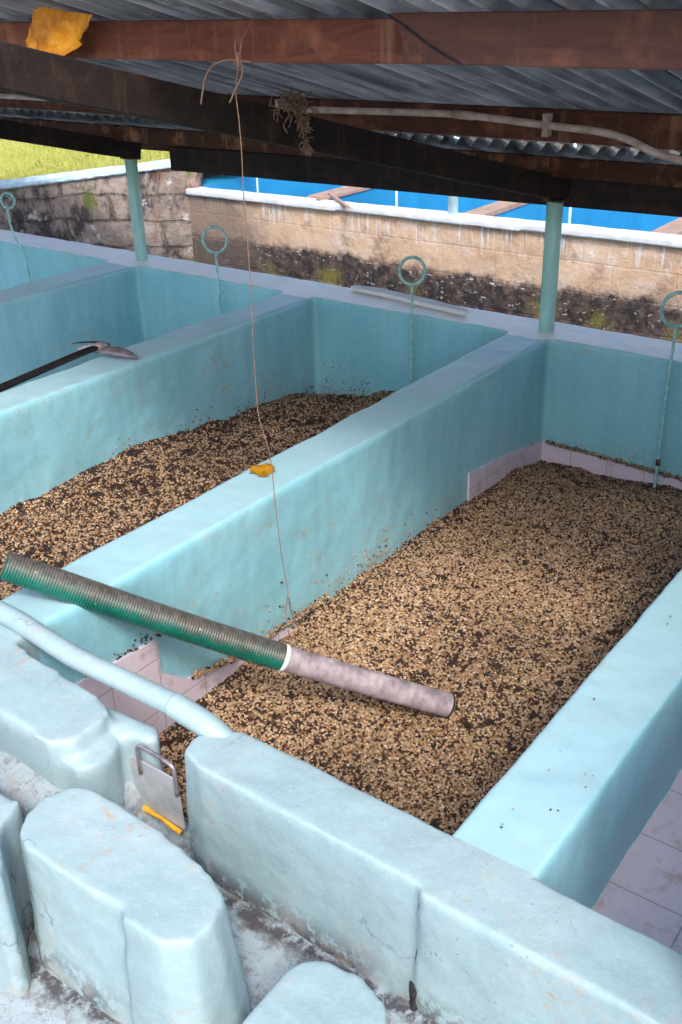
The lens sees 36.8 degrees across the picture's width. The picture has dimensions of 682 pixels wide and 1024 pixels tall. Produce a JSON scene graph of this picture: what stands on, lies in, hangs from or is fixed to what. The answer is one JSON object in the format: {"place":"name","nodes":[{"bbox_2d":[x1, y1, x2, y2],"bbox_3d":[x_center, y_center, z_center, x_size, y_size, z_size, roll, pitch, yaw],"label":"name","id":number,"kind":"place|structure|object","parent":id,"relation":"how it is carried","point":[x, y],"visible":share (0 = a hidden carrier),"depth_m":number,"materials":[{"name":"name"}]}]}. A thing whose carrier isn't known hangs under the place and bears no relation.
{"place":"outdoors","nodes":[
{"label":"outdoors","id":0,"kind":"place"},
{"bbox_2d":[0,139,169,179],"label":"lawn","id":1,"kind":"structure","parent":0,"point":[26,149],"depth_m":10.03,"materials":[{"name":"green plant"}]},
{"bbox_2d":[203,133,680,178],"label":"ground","id":2,"kind":"structure","parent":0,"point":[205,175],"depth_m":20.00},
{"bbox_2d":[0,159,202,260],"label":"stone block wall","id":3,"kind":"structure","parent":2,"relation":"on","point":[90,206],"depth_m":8.55,"materials":[{"name":"grey stone"}]},
{"bbox_2d":[0,229,681,1023],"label":"concrete fermentation tanks","id":4,"kind":"object","parent":2,"relation":"on","point":[566,909],"visible":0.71,"depth_m":3.40,"materials":[{"name":"teal paint"}]},
{"bbox_2d":[0,192,30,281],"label":"plug rod","id":5,"kind":"object","parent":4,"relation":"attached to","point":[9,219],"visible":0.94,"depth_m":7.35,"materials":[{"name":"green paint"}]},
{"bbox_2d":[0,341,136,391],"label":"garden hoe","id":6,"kind":"object","parent":4,"relation":"on","point":[99,347],"visible":1,"depth_m":4.99,"materials":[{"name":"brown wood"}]},
{"bbox_2d":[0,600,233,737],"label":"painted pipe","id":7,"kind":"object","parent":4,"relation":"attached to","point":[192,716],"visible":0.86,"depth_m":2.65,"materials":[{"name":"teal paint"}]},
{"bbox_2d":[120,157,147,260],"bbox_3d":[-1.366,-2.054,6.817,0.100,0.780,0.097,18,33,33],"label":"roof post","id":8,"kind":"object","parent":4,"relation":"on","point":[134,195],"visible":0.81,"depth_m":6.80,"materials":[{"name":"teal metal"}]},
{"bbox_2d":[129,744,185,834],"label":"sluice gate","id":9,"kind":"structure","parent":4,"relation":"attached to","point":[158,791],"depth_m":2.57,"materials":[{"name":"silver metal"}]},
{"bbox_2d":[0,390,395,599],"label":"coffee beans","id":10,"kind":"object","parent":4,"relation":"in","point":[92,508],"visible":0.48,"depth_m":4.81,"materials":[{"name":"beige food"}]},
{"bbox_2d":[201,225,227,314],"bbox_3d":[-0.759,-1.228,6.477,0.164,1.148,0.021,2,27,8],"label":"plug rod","id":11,"kind":"object","parent":4,"relation":"attached to","point":[215,252],"visible":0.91,"depth_m":6.28,"materials":[{"name":"green paint"}]},
{"bbox_2d":[0,551,455,717],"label":"dredging hose","id":12,"kind":"object","parent":4,"relation":"on","point":[59,584],"visible":1,"depth_m":3.15,"materials":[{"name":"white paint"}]},
{"bbox_2d":[250,463,274,475],"bbox_3d":[-0.291,-0.159,3.822,0.097,0.015,0.111,-1,27,1],"label":"fallen leaf","id":13,"kind":"object","parent":4,"relation":"on","point":[263,470],"visible":0.97,"depth_m":3.82,"materials":[{"name":"yellow plant"}]},
{"bbox_2d":[0,346,681,827],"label":"stuck beans","id":14,"kind":"object","parent":4,"relation":"attached to","point":[328,598],"visible":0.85,"depth_m":4.25,"materials":[{"name":"brown food"}]},
{"bbox_2d":[351,285,467,314],"bbox_3d":[0.388,-1.218,5.856,0.863,0.024,0.088,23,36,39],"label":"wooden board","id":15,"kind":"object","parent":4,"relation":"on","point":[423,302],"visible":1,"depth_m":5.82,"materials":[{"name":"grey wood"}]},
{"bbox_2d":[398,256,426,383],"bbox_3d":[0.392,-0.880,5.693,0.154,1.082,0.021,2,27,8],"label":"plug rod","id":16,"kind":"object","parent":4,"relation":"attached to","point":[420,260],"visible":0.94,"depth_m":5.52,"materials":[{"name":"green paint"}]},
{"bbox_2d":[159,460,681,835],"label":"coffee beans","id":17,"kind":"object","parent":4,"relation":"in","point":[510,608],"visible":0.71,"depth_m":3.85,"materials":[{"name":"beige food"}]},
{"bbox_2d":[538,198,568,332],"bbox_3d":[1.057,-1.270,5.147,0.100,0.780,0.097,18,33,33],"label":"roof post","id":18,"kind":"object","parent":4,"relation":"on","point":[552,242],"visible":0.83,"depth_m":5.13,"materials":[{"name":"teal metal"}]},
{"bbox_2d":[0,0,681,216],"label":"corrugated roof","id":19,"kind":"structure","parent":18,"relation":"on","point":[125,79],"depth_m":3.22,"materials":[{"name":"grey metal"}]},
{"bbox_2d":[26,5,92,55],"bbox_3d":[-0.832,-1.367,2.940,0.094,0.156,0.320,-25,35,-38],"label":"yellow rag","id":20,"kind":"object","parent":19,"relation":"attached to","point":[57,31],"visible":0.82,"depth_m":2.93,"materials":[{"name":"yellow fabric"}]},
{"bbox_2d":[200,12,300,644],"bbox_3d":[-0.267,-0.409,3.014,0.204,1.901,0.089,8,28,18],"label":"hanging string","id":21,"kind":"object","parent":19,"relation":"hanging from","point":[238,60],"visible":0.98,"depth_m":2.72,"materials":[{"name":"fabric"}]},
{"bbox_2d":[269,86,319,156],"bbox_3d":[-0.145,-1.237,3.260,0.076,0.218,0.208,18,33,33],"label":"fibre nest","id":22,"kind":"object","parent":19,"relation":"hanging from","point":[303,126],"visible":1,"depth_m":3.25,"materials":[{"name":"brown plant"}]},
{"bbox_2d":[0,93,681,164],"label":"conduit pipe","id":23,"kind":"object","parent":19,"relation":"attached to","point":[546,125],"visible":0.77,"depth_m":3.56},
{"bbox_2d":[653,291,681,487],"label":"plug rod","id":24,"kind":"object","parent":4,"relation":"attached to","point":[668,324],"visible":0.95,"depth_m":4.82,"materials":[{"name":"green paint"}]},
{"bbox_2d":[186,186,681,342],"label":"retaining wall","id":25,"kind":"structure","parent":2,"relation":"on","point":[625,281],"depth_m":7.16,"materials":[{"name":"beige concrete"}]},
{"bbox_2d":[316,188,370,208],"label":"crossed sticks","id":26,"kind":"object","parent":25,"relation":"on","point":[337,199],"visible":0.84,"depth_m":7.75,"materials":[{"name":"wood"}]},
{"bbox_2d":[448,136,458,213],"bbox_3d":[0.763,-2.519,6.865,0.069,1.080,0.070,18,33,33],"label":"pipe post","id":27,"kind":"object","parent":25,"relation":"on","point":[452,204],"visible":0.05,"depth_m":7.04,"materials":[{"name":"metal"}]},
{"bbox_2d":[202,175,681,234],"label":"blue tanks","id":28,"kind":"object","parent":2,"relation":"on","point":[629,221],"visible":0.06,"depth_m":8.79,"materials":[{"name":"paint"}]},
{"bbox_2d":[395,134,397,206],"bbox_3d":[0.412,-2.265,7.620,0.019,2.100,0.020,18,33,33],"label":"thin pole","id":29,"kind":"object","parent":28,"relation":"on","point":[396,198],"depth_m":7.58,"materials":[{"name":"metal"}]},
{"bbox_2d":[568,143,576,223],"bbox_3d":[1.528,-1.913,6.869,0.019,2.100,0.020,18,33,33],"label":"thin pole","id":30,"kind":"object","parent":28,"relation":"on","point":[570,208],"depth_m":6.82,"materials":[{"name":"metal"}]},
{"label":"walkway slab","id":31,"kind":"structure","parent":2,"relation":"on","visible":0},
{"bbox_2d":[0,794,33,996],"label":"channel wall block","id":32,"kind":"structure","parent":31,"relation":"on","point":[16,920],"depth_m":2.25,"materials":[{"name":"teal paint"}]},
{"bbox_2d":[20,787,251,1023],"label":"channel wall block","id":33,"kind":"structure","parent":31,"relation":"on","point":[132,924],"depth_m":2.10,"materials":[{"name":"teal paint"}]},
{"bbox_2d":[0,750,437,1023],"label":"channel floor","id":34,"kind":"structure","parent":31,"relation":"on","point":[271,951],"depth_m":2.31,"materials":[{"name":"concrete"}]},
{"bbox_2d":[242,961,385,1023],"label":"channel wall block","id":35,"kind":"structure","parent":31,"relation":"on","point":[314,992],"depth_m":1.82,"materials":[{"name":"teal paint"}]}
]}

